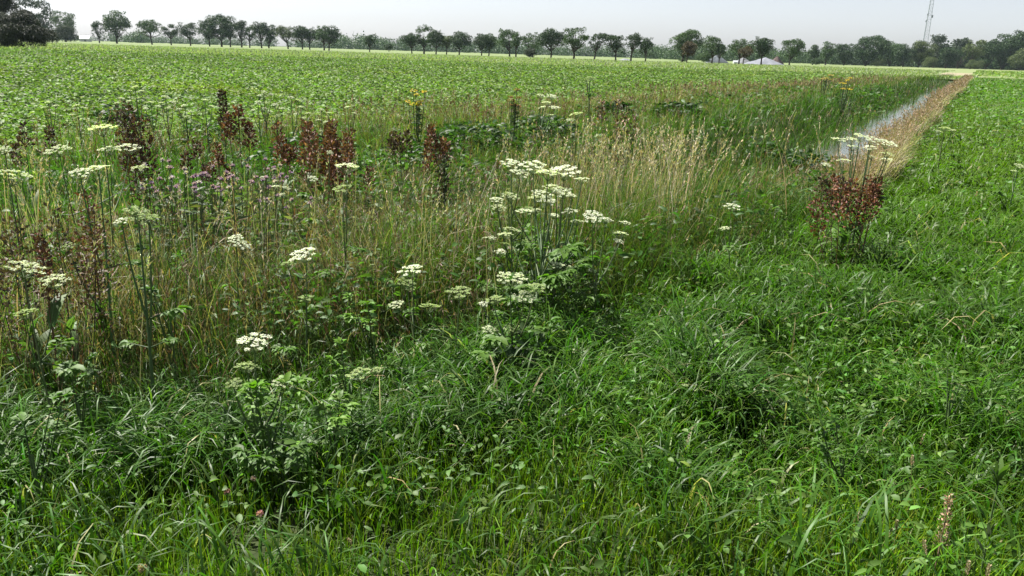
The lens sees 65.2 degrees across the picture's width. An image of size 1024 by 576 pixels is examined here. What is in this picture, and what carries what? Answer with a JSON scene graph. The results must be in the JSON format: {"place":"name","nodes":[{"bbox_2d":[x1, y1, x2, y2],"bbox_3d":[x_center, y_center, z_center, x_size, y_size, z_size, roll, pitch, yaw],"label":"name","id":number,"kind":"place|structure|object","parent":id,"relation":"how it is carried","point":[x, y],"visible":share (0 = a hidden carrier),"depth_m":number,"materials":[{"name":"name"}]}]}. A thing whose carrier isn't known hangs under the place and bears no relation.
{"place":"outdoors","nodes":[
{"label":"outdoors","id":0,"kind":"place"},
{"bbox_2d":[25,43,794,71],"bbox_3d":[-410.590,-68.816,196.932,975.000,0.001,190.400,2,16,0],"label":"mown field","id":1,"kind":"structure","parent":0,"point":[373,55],"depth_m":200.56,"materials":[{"name":"green plant"}]},
{"bbox_2d":[561,26,589,58],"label":"roadside tree","id":2,"kind":"object","parent":1,"relation":"on","point":[574,43],"visible":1,"depth_m":270.23,"materials":[{"name":"green plant"}]},
{"bbox_2d":[603,34,626,59],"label":"roadside tree","id":3,"kind":"object","parent":1,"relation":"on","point":[616,42],"visible":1,"depth_m":268.96,"materials":[{"name":"green plant"}]},
{"bbox_2d":[0,72,972,446],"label":"bank grass","id":4,"kind":"structure","parent":0,"point":[224,330],"depth_m":6.52,"materials":[{"name":"green plant"}]},
{"bbox_2d":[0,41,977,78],"bbox_3d":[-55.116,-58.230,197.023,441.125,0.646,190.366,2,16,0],"label":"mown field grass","id":5,"kind":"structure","parent":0,"point":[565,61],"depth_m":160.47,"materials":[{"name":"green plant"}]},
{"bbox_2d":[0,40,1023,575],"bbox_3d":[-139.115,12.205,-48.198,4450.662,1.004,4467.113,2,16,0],"label":"ground","id":6,"kind":"structure","parent":0,"point":[254,544],"depth_m":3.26,"materials":[{"name":"green plant"}]},
{"bbox_2d":[0,215,56,402],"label":"dock plant","id":7,"kind":"object","parent":6,"relation":"on","point":[41,341],"visible":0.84,"depth_m":3.83,"materials":[{"name":"brown plant"}]},
{"bbox_2d":[0,146,57,381],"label":"umbellifer","id":8,"kind":"object","parent":6,"relation":"on","point":[9,178],"visible":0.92,"depth_m":3.78,"materials":[{"name":"green plant"}]},
{"bbox_2d":[0,9,59,47],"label":"bush","id":9,"kind":"object","parent":6,"relation":"on","point":[24,27],"visible":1,"depth_m":134.14,"materials":[{"name":"green plant"}]},
{"bbox_2d":[9,121,57,232],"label":"dock plant","id":10,"kind":"object","parent":6,"relation":"on","point":[17,145],"visible":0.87,"depth_m":6.40,"materials":[{"name":"brown plant"}]},
{"bbox_2d":[0,387,74,528],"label":"hogweed rosette","id":11,"kind":"object","parent":6,"relation":"on","point":[24,416],"visible":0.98,"depth_m":2.96,"materials":[{"name":"green plant"}]},
{"bbox_2d":[32,229,68,403],"bbox_3d":[-2.195,0.206,3.848,0.148,1.009,0.260,2,16,0],"label":"dock plant","id":12,"kind":"object","parent":6,"relation":"on","point":[59,299],"visible":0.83,"depth_m":3.79,"materials":[{"name":"brown plant"}]},
{"bbox_2d":[3,260,103,470],"bbox_3d":[-1.977,0.361,3.444,0.482,0.967,0.339,16,21,39],"label":"umbellifer","id":13,"kind":"object","parent":6,"relation":"on","point":[71,372],"visible":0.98,"depth_m":3.38,"materials":[{"name":"white plant"}]},
{"bbox_2d":[58,352,98,477],"bbox_3d":[-1.804,0.565,3.424,0.267,0.606,0.130,16,21,39],"label":"hogweed rosette","id":14,"kind":"object","parent":6,"relation":"on","point":[89,373],"visible":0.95,"depth_m":3.39,"materials":[{"name":"green plant"}]},
{"bbox_2d":[38,202,119,397],"bbox_3d":[-2.169,0.096,4.051,0.371,1.088,0.284,-6,18,-25],"label":"dock plant","id":15,"kind":"object","parent":6,"relation":"on","point":[72,323],"visible":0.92,"depth_m":3.99,"materials":[{"name":"brown plant"}]},
{"bbox_2d":[64,188,120,371],"bbox_3d":[-2.260,-0.007,4.328,0.298,1.083,0.232,4,17,9],"label":"dock plant","id":16,"kind":"object","parent":6,"relation":"on","point":[83,237],"visible":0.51,"depth_m":4.28,"materials":[{"name":"brown plant"}]},
{"bbox_2d":[44,144,148,257],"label":"umbellifer","id":17,"kind":"object","parent":6,"relation":"on","point":[64,148],"visible":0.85,"depth_m":5.54,"materials":[{"name":"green plant"}]},
{"bbox_2d":[62,165,140,385],"bbox_3d":[-2.188,-0.047,4.260,0.382,1.231,0.275,-13,22,-41],"label":"umbellifer","id":18,"kind":"object","parent":6,"relation":"on","point":[134,261],"visible":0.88,"depth_m":4.17,"materials":[{"name":"green plant"}]},
{"bbox_2d":[88,124,140,299],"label":"umbellifer","id":19,"kind":"object","parent":6,"relation":"on","point":[110,154],"visible":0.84,"depth_m":4.95,"materials":[{"name":"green plant"}]},
{"bbox_2d":[113,100,153,237],"bbox_3d":[-2.947,-0.809,6.284,0.228,1.298,0.259,2,16,0],"label":"dock plant","id":20,"kind":"object","parent":6,"relation":"on","point":[127,131],"visible":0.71,"depth_m":6.14,"materials":[{"name":"brown plant"}]},
{"bbox_2d":[119,111,168,261],"bbox_3d":[-2.833,-0.740,6.203,0.322,1.225,0.370,2,16,0],"label":"dock plant","id":21,"kind":"object","parent":6,"relation":"on","point":[141,152],"visible":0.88,"depth_m":6.11,"materials":[{"name":"brown plant"}]},
{"bbox_2d":[114,205,192,413],"bbox_3d":[-1.645,0.196,3.724,0.397,1.168,0.229,2,16,0],"label":"umbellifer","id":22,"kind":"object","parent":6,"relation":"on","point":[172,313],"visible":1,"depth_m":3.64,"materials":[{"name":"green plant"}]},
{"bbox_2d":[132,243,185,385],"bbox_3d":[-1.776,0.233,4.050,0.301,0.899,0.183,9,18,23],"label":"plant","id":23,"kind":"object","parent":6,"relation":"on","point":[137,248],"visible":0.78,"depth_m":4.01,"materials":[{"name":"green plant"}]},
{"bbox_2d":[139,175,179,267],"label":"thistle","id":24,"kind":"object","parent":6,"relation":"on","point":[157,200],"visible":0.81,"depth_m":5.68,"materials":[{"name":"green plant"}]},
{"bbox_2d":[142,158,186,270],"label":"thistle","id":25,"kind":"object","parent":6,"relation":"on","point":[160,178],"visible":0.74,"depth_m":5.87,"materials":[{"name":"green plant"}]},
{"bbox_2d":[151,176,197,283],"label":"thistle","id":26,"kind":"object","parent":6,"relation":"on","point":[194,191],"visible":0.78,"depth_m":5.67,"materials":[{"name":"green plant"}]},
{"bbox_2d":[168,165,205,271],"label":"thistle","id":27,"kind":"object","parent":6,"relation":"on","point":[196,176],"visible":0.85,"depth_m":5.90,"materials":[{"name":"green plant"}]},
{"bbox_2d":[179,139,212,225],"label":"dock plant","id":28,"kind":"object","parent":6,"relation":"on","point":[204,167],"visible":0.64,"depth_m":7.41,"materials":[{"name":"brown plant"}]},
{"bbox_2d":[178,170,215,264],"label":"thistle","id":29,"kind":"object","parent":6,"relation":"on","point":[201,187],"visible":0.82,"depth_m":5.95,"materials":[{"name":"green plant"}]},
{"bbox_2d":[190,175,223,279],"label":"thistle","id":30,"kind":"object","parent":6,"relation":"on","point":[221,178],"visible":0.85,"depth_m":5.61,"materials":[{"name":"green plant"}]},
{"bbox_2d":[206,142,234,205],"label":"dock plant","id":31,"kind":"object","parent":6,"relation":"on","point":[216,152],"visible":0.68,"depth_m":7.49,"materials":[{"name":"brown plant"}]},
{"bbox_2d":[216,89,230,178],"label":"dock plant","id":32,"kind":"object","parent":6,"relation":"on","point":[221,92],"visible":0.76,"depth_m":8.85,"materials":[{"name":"brown plant"}]},
{"bbox_2d":[218,163,250,280],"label":"thistle","id":33,"kind":"object","parent":6,"relation":"on","point":[237,188],"visible":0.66,"depth_m":5.88,"materials":[{"name":"green plant"}]},
{"bbox_2d":[219,104,259,195],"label":"dock plant","id":34,"kind":"object","parent":6,"relation":"on","point":[228,124],"visible":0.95,"depth_m":8.78,"materials":[{"name":"brown plant"}]},
{"bbox_2d":[220,234,265,363],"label":"umbellifer","id":35,"kind":"object","parent":6,"relation":"on","point":[232,284],"visible":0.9,"depth_m":4.64,"materials":[{"name":"white plant"}]},
{"bbox_2d":[226,175,268,284],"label":"thistle","id":36,"kind":"object","parent":6,"relation":"on","point":[256,200],"visible":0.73,"depth_m":5.58,"materials":[{"name":"green plant"}]},
{"bbox_2d":[245,186,279,285],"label":"thistle","id":37,"kind":"object","parent":6,"relation":"on","point":[269,201],"visible":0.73,"depth_m":5.82,"materials":[{"name":"green plant"}]},
{"bbox_2d":[221,332,320,496],"bbox_3d":[-1.000,0.551,3.373,0.400,0.768,0.545,-8,19,-29],"label":"umbellifer","id":38,"kind":"object","parent":6,"relation":"on","point":[254,430],"visible":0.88,"depth_m":3.29,"materials":[{"name":"green plant"}]},
{"bbox_2d":[253,168,291,271],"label":"thistle","id":39,"kind":"object","parent":6,"relation":"on","point":[275,181],"visible":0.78,"depth_m":6.21,"materials":[{"name":"green plant"}]},
{"bbox_2d":[228,422,317,504],"bbox_3d":[-0.928,0.766,3.159,0.286,0.400,0.318,12,19,32],"label":"hogweed rosette","id":40,"kind":"object","parent":6,"relation":"on","point":[239,449],"visible":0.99,"depth_m":3.11,"materials":[{"name":"green plant"}]},
{"bbox_2d":[236,371,314,500],"bbox_3d":[-0.985,0.625,3.318,0.316,0.634,0.312,2,16,0],"label":"hogweed rosette","id":41,"kind":"object","parent":6,"relation":"on","point":[288,377],"visible":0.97,"depth_m":3.33,"materials":[{"name":"green plant"}]},
{"bbox_2d":[272,135,299,204],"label":"dock plant","id":42,"kind":"object","parent":6,"relation":"on","point":[290,157],"visible":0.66,"depth_m":7.54,"materials":[{"name":"brown plant"}]},
{"bbox_2d":[271,247,319,370],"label":"umbellifer","id":43,"kind":"object","parent":6,"relation":"on","point":[285,349],"visible":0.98,"depth_m":4.45,"materials":[{"name":"white plant"}]},
{"bbox_2d":[268,119,356,222],"bbox_3d":[-1.846,-1.021,7.467,0.644,1.114,0.633,-14,23,-43],"label":"dock plant","id":44,"kind":"object","parent":6,"relation":"on","point":[305,133],"visible":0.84,"depth_m":7.37,"materials":[{"name":"brown plant"}]},
{"bbox_2d":[305,119,358,210],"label":"dock plant","id":45,"kind":"object","parent":6,"relation":"on","point":[329,124],"visible":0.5,"depth_m":7.55,"materials":[{"name":"brown plant"}]},
{"bbox_2d":[311,390,359,482],"bbox_3d":[-0.717,0.678,3.361,0.176,0.446,0.268,-9,20,-33],"label":"hogweed rosette","id":46,"kind":"object","parent":6,"relation":"on","point":[343,396],"visible":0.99,"depth_m":3.36,"materials":[{"name":"green plant"}]},
{"bbox_2d":[311,163,365,334],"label":"umbellifer","id":47,"kind":"object","parent":6,"relation":"on","point":[361,250],"visible":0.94,"depth_m":4.99,"materials":[{"name":"green plant"}]},
{"bbox_2d":[325,337,352,416],"bbox_3d":[-0.821,0.521,3.847,0.114,0.545,0.207,2,16,0],"label":"hogweed rosette","id":48,"kind":"object","parent":6,"relation":"on","point":[339,340],"visible":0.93,"depth_m":3.80,"materials":[{"name":"green plant"}]},
{"bbox_2d":[326,142,374,226],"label":"dock plant","id":49,"kind":"object","parent":6,"relation":"on","point":[350,157],"visible":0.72,"depth_m":7.27,"materials":[{"name":"brown plant"}]},
{"bbox_2d":[318,367,382,443],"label":"umbellifer","id":50,"kind":"object","parent":6,"relation":"on","point":[373,390],"visible":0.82,"depth_m":3.69,"materials":[{"name":"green plant"}]},
{"bbox_2d":[342,292,377,368],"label":"flowering plant","id":51,"kind":"object","parent":6,"relation":"on","point":[348,315],"visible":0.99,"depth_m":4.32,"materials":[{"name":"green plant"}]},
{"bbox_2d":[385,129,414,201],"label":"dock plant","id":52,"kind":"object","parent":6,"relation":"on","point":[396,144],"visible":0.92,"depth_m":8.55,"materials":[{"name":"brown plant"}]},
{"bbox_2d":[396,264,434,372],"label":"umbellifer","id":53,"kind":"object","parent":6,"relation":"on","point":[413,308],"visible":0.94,"depth_m":4.45,"materials":[{"name":"white plant"}]},
{"bbox_2d":[405,89,426,145],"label":"ragwort","id":54,"kind":"object","parent":6,"relation":"on","point":[417,123],"visible":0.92,"depth_m":12.83,"materials":[{"name":"green plant"}]},
{"bbox_2d":[390,286,470,365],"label":"umbellifer","id":55,"kind":"object","parent":6,"relation":"on","point":[430,311],"visible":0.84,"depth_m":4.36,"materials":[{"name":"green plant"}]},
{"bbox_2d":[421,124,451,207],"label":"dock plant","id":56,"kind":"object","parent":6,"relation":"on","point":[437,145],"visible":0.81,"depth_m":8.53,"materials":[{"name":"brown plant"}]},
{"bbox_2d":[0,47,885,162],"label":"crop leaves","id":57,"kind":"object","parent":6,"relation":"on","point":[69,76],"visible":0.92,"depth_m":32.80,"materials":[{"name":"green plant"}]},
{"bbox_2d":[433,154,452,250],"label":"dock plant","id":58,"kind":"object","parent":6,"relation":"on","point":[444,188],"visible":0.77,"depth_m":6.30,"materials":[{"name":"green plant"}]},
{"bbox_2d":[0,122,886,399],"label":"reed canes","id":59,"kind":"object","parent":6,"relation":"on","point":[631,190],"visible":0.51,"depth_m":6.35,"materials":[{"name":"plant"}]},
{"bbox_2d":[0,112,903,282],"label":"reed plumes","id":60,"kind":"object","parent":59,"relation":"on","point":[570,153],"visible":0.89,"depth_m":6.53,"materials":[{"name":"beige plant"}]},
{"bbox_2d":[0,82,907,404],"bbox_3d":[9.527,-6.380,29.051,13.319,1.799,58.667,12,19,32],"label":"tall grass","id":61,"kind":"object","parent":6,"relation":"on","point":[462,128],"visible":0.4,"depth_m":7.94,"materials":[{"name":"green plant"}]},
{"bbox_2d":[470,159,550,330],"bbox_3d":[0.016,-0.242,5.316,0.555,1.205,0.556,16,21,39],"label":"umbellifer","id":62,"kind":"object","parent":6,"relation":"on","point":[519,246],"visible":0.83,"depth_m":5.25,"materials":[{"name":"green plant"}]},
{"bbox_2d":[0,78,1023,575],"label":"meadow herb leaves","id":63,"kind":"object","parent":6,"relation":"on","point":[786,538],"visible":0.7,"depth_m":3.74,"materials":[{"name":"green plant"}]},
{"bbox_2d":[507,88,521,152],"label":"ragwort","id":64,"kind":"object","parent":6,"relation":"on","point":[514,117],"visible":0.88,"depth_m":13.52,"materials":[{"name":"green plant"}]},
{"bbox_2d":[493,296,560,357],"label":"flowering plant","id":65,"kind":"object","parent":6,"relation":"on","point":[505,318],"visible":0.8,"depth_m":4.37,"materials":[{"name":"green plant"}]},
{"bbox_2d":[471,271,585,412],"bbox_3d":[0.097,0.270,4.216,0.635,0.737,0.514,2,16,0],"label":"umbellifer","id":66,"kind":"object","parent":6,"relation":"on","point":[490,340],"visible":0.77,"depth_m":4.16,"materials":[{"name":"green plant"}]},
{"bbox_2d":[490,160,584,335],"bbox_3d":[0.145,-0.148,4.908,0.553,1.231,0.867,-3,17,-15],"label":"umbellifer","id":67,"kind":"object","parent":6,"relation":"on","point":[560,276],"visible":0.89,"depth_m":4.84,"materials":[{"name":"green plant"}]},
{"bbox_2d":[526,94,560,159],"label":"umbellifer","id":68,"kind":"object","parent":6,"relation":"on","point":[547,122],"visible":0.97,"depth_m":12.20,"materials":[{"name":"green plant"}]},
{"bbox_2d":[502,164,601,326],"bbox_3d":[0.315,-0.204,5.190,0.612,1.166,0.574,-11,21,-36],"label":"umbellifer","id":69,"kind":"object","parent":6,"relation":"on","point":[556,266],"visible":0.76,"depth_m":5.13,"materials":[{"name":"green plant"}]},
{"bbox_2d":[560,210,630,335],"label":"umbellifer","id":70,"kind":"object","parent":6,"relation":"on","point":[589,280],"visible":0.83,"depth_m":5.15,"materials":[{"name":"green plant"}]},
{"bbox_2d":[593,99,640,181],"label":"dock plant","id":71,"kind":"object","parent":6,"relation":"on","point":[615,120],"visible":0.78,"depth_m":11.28,"materials":[{"name":"green plant"}]},
{"bbox_2d":[754,36,775,64],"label":"roadside tree","id":72,"kind":"object","parent":6,"relation":"on","point":[764,45],"visible":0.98,"depth_m":275.80,"materials":[{"name":"green plant"}]},
{"bbox_2d":[802,172,848,269],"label":"dock plant","id":73,"kind":"object","parent":6,"relation":"on","point":[816,236],"visible":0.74,"depth_m":6.57,"materials":[{"name":"brown plant"}]},
{"bbox_2d":[805,174,881,270],"bbox_3d":[2.678,-0.474,6.495,0.473,0.886,0.512,-2,17,-12],"label":"dock plant","id":74,"kind":"object","parent":6,"relation":"on","point":[844,236],"visible":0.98,"depth_m":6.44,"materials":[{"name":"brown plant"}]},
{"bbox_2d":[821,133,869,254],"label":"umbellifer","id":75,"kind":"object","parent":6,"relation":"on","point":[850,176],"visible":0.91,"depth_m":6.76,"materials":[{"name":"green plant"}]},
{"bbox_2d":[810,413,881,497],"bbox_3d":[1.268,0.723,3.122,0.257,0.432,0.171,13,20,33],"label":"hogweed rosette","id":76,"kind":"object","parent":6,"relation":"on","point":[820,425],"visible":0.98,"depth_m":3.11,"materials":[{"name":"green plant"}]},
{"bbox_2d":[829,135,897,258],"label":"umbellifer","id":77,"kind":"object","parent":6,"relation":"on","point":[886,157],"visible":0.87,"depth_m":6.51,"materials":[{"name":"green plant"}]},
{"bbox_2d":[848,174,884,260],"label":"dock plant","id":78,"kind":"object","parent":6,"relation":"on","point":[873,204],"visible":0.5,"depth_m":6.52,"materials":[{"name":"brown plant"}]},
{"bbox_2d":[931,492,955,575],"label":"dock plant","id":79,"kind":"object","parent":6,"relation":"on","point":[948,500],"visible":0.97,"depth_m":2.45,"materials":[{"name":"brown plant"}]},
{"bbox_2d":[939,361,978,446],"bbox_3d":[1.965,0.579,3.568,0.175,0.452,0.220,8,17,20],"label":"hogweed rosette","id":80,"kind":"object","parent":6,"relation":"on","point":[967,381],"visible":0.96,"depth_m":3.55,"materials":[{"name":"green plant"}]},
{"bbox_2d":[984,455,1008,523],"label":"broad leaved plant","id":81,"kind":"object","parent":6,"relation":"on","point":[1000,471],"visible":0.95,"depth_m":2.76,"materials":[{"name":"green plant"}]},
{"bbox_2d":[6,0,1023,56],"label":"sky","id":82,"kind":"structure","parent":0,"point":[817,22],"materials":[{"name":"white"}]},
{"bbox_2d":[16,40,1023,70],"bbox_3d":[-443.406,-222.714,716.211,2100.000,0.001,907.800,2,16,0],"label":"field","id":83,"kind":"structure","parent":0,"point":[350,50],"depth_m":463.08,"materials":[{"name":"green plant"}]},
{"bbox_2d":[15,0,54,28],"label":"tree","id":84,"kind":"object","parent":83,"relation":"on","point":[39,16],"visible":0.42,"depth_m":400.57,"materials":[{"name":"green plant"}]},
{"bbox_2d":[47,10,76,41],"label":"round tree","id":85,"kind":"object","parent":83,"relation":"on","point":[65,20],"visible":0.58,"depth_m":445.73,"materials":[{"name":"green plant"}]},
{"bbox_2d":[52,25,79,41],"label":"shrub","id":86,"kind":"object","parent":83,"relation":"on","point":[62,32],"visible":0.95,"depth_m":419.56,"materials":[{"name":"green plant"}]},
{"bbox_2d":[102,10,132,43],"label":"roadside tree","id":87,"kind":"object","parent":83,"relation":"on","point":[113,22],"visible":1,"depth_m":427.44,"materials":[{"name":"green plant"}]},
{"bbox_2d":[135,19,162,44],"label":"roadside tree","id":88,"kind":"object","parent":83,"relation":"on","point":[148,26],"visible":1,"depth_m":429.30,"materials":[{"name":"green plant"}]},
{"bbox_2d":[197,14,236,46],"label":"roadside tree","id":89,"kind":"object","parent":83,"relation":"on","point":[221,21],"visible":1,"depth_m":413.30,"materials":[{"name":"green plant"}]},
{"bbox_2d":[450,31,471,54],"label":"roadside tree","id":90,"kind":"object","parent":83,"relation":"on","point":[458,42],"visible":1,"depth_m":321.54,"materials":[{"name":"green plant"}]},
{"bbox_2d":[51,28,1023,69],"bbox_3d":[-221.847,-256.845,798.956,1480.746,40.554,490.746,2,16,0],"label":"woods","id":91,"kind":"object","parent":83,"relation":"on","point":[345,42],"visible":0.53,"depth_m":808.85,"materials":[{"name":"green plant"}]},
{"bbox_2d":[535,27,566,57],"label":"roadside tree","id":92,"kind":"object","parent":83,"relation":"on","point":[550,37],"visible":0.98,"depth_m":284.44,"materials":[{"name":"green plant"}]},
{"bbox_2d":[669,28,705,61],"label":"roadside tree","id":93,"kind":"object","parent":83,"relation":"on","point":[682,38],"visible":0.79,"depth_m":283.44,"materials":[{"name":"green plant"}]},
{"bbox_2d":[779,38,806,64],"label":"roadside tree","id":94,"kind":"object","parent":83,"relation":"on","point":[792,52],"visible":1,"depth_m":304.58,"materials":[{"name":"green plant"}]},
{"bbox_2d":[833,43,855,64],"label":"woodland tree","id":95,"kind":"object","parent":83,"relation":"on","point":[843,53],"visible":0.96,"depth_m":475.86,"materials":[{"name":"green plant"}]},
{"bbox_2d":[852,35,894,65],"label":"woodland tree","id":96,"kind":"object","parent":83,"relation":"on","point":[867,53],"visible":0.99,"depth_m":472.98,"materials":[{"name":"green plant"}]},
{"bbox_2d":[889,43,916,66],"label":"woodland tree","id":97,"kind":"object","parent":83,"relation":"on","point":[903,52],"visible":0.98,"depth_m":523.01,"materials":[{"name":"green plant"}]},
{"bbox_2d":[908,40,938,66],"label":"woodland tree","id":98,"kind":"object","parent":83,"relation":"on","point":[922,53],"visible":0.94,"depth_m":521.36,"materials":[{"name":"green plant"}]},
{"bbox_2d":[938,47,964,67],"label":"woodland tree","id":99,"kind":"object","parent":83,"relation":"on","point":[948,55],"visible":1,"depth_m":518.59,"materials":[{"name":"green plant"}]},
{"bbox_2d":[961,39,986,68],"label":"woodland tree","id":100,"kind":"object","parent":83,"relation":"on","point":[974,53],"visible":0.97,"depth_m":514.08,"materials":[{"name":"green plant"}]},
{"bbox_2d":[976,39,1003,68],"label":"woodland tree","id":101,"kind":"object","parent":83,"relation":"on","point":[990,49],"visible":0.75,"depth_m":530.42,"materials":[{"name":"green plant"}]},
{"bbox_2d":[992,33,1023,69],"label":"woodland tree","id":102,"kind":"object","parent":83,"relation":"on","point":[1004,56],"visible":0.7,"depth_m":531.01,"materials":[{"name":"green plant"}]},
{"bbox_2d":[770,86,946,168],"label":"ditch water","id":103,"kind":"structure","parent":0,"point":[896,115],"depth_m":27.55,"materials":[{"name":"grey liquid"}]},
{"bbox_2d":[740,64,979,78],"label":"verge","id":104,"kind":"structure","parent":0,"point":[963,70],"depth_m":315.40,"materials":[{"name":"green plant"}]},
{"bbox_2d":[972,69,1023,78],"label":"crop field","id":105,"kind":"structure","parent":0,"point":[982,76],"depth_m":145.20,"materials":[{"name":"green plant"}]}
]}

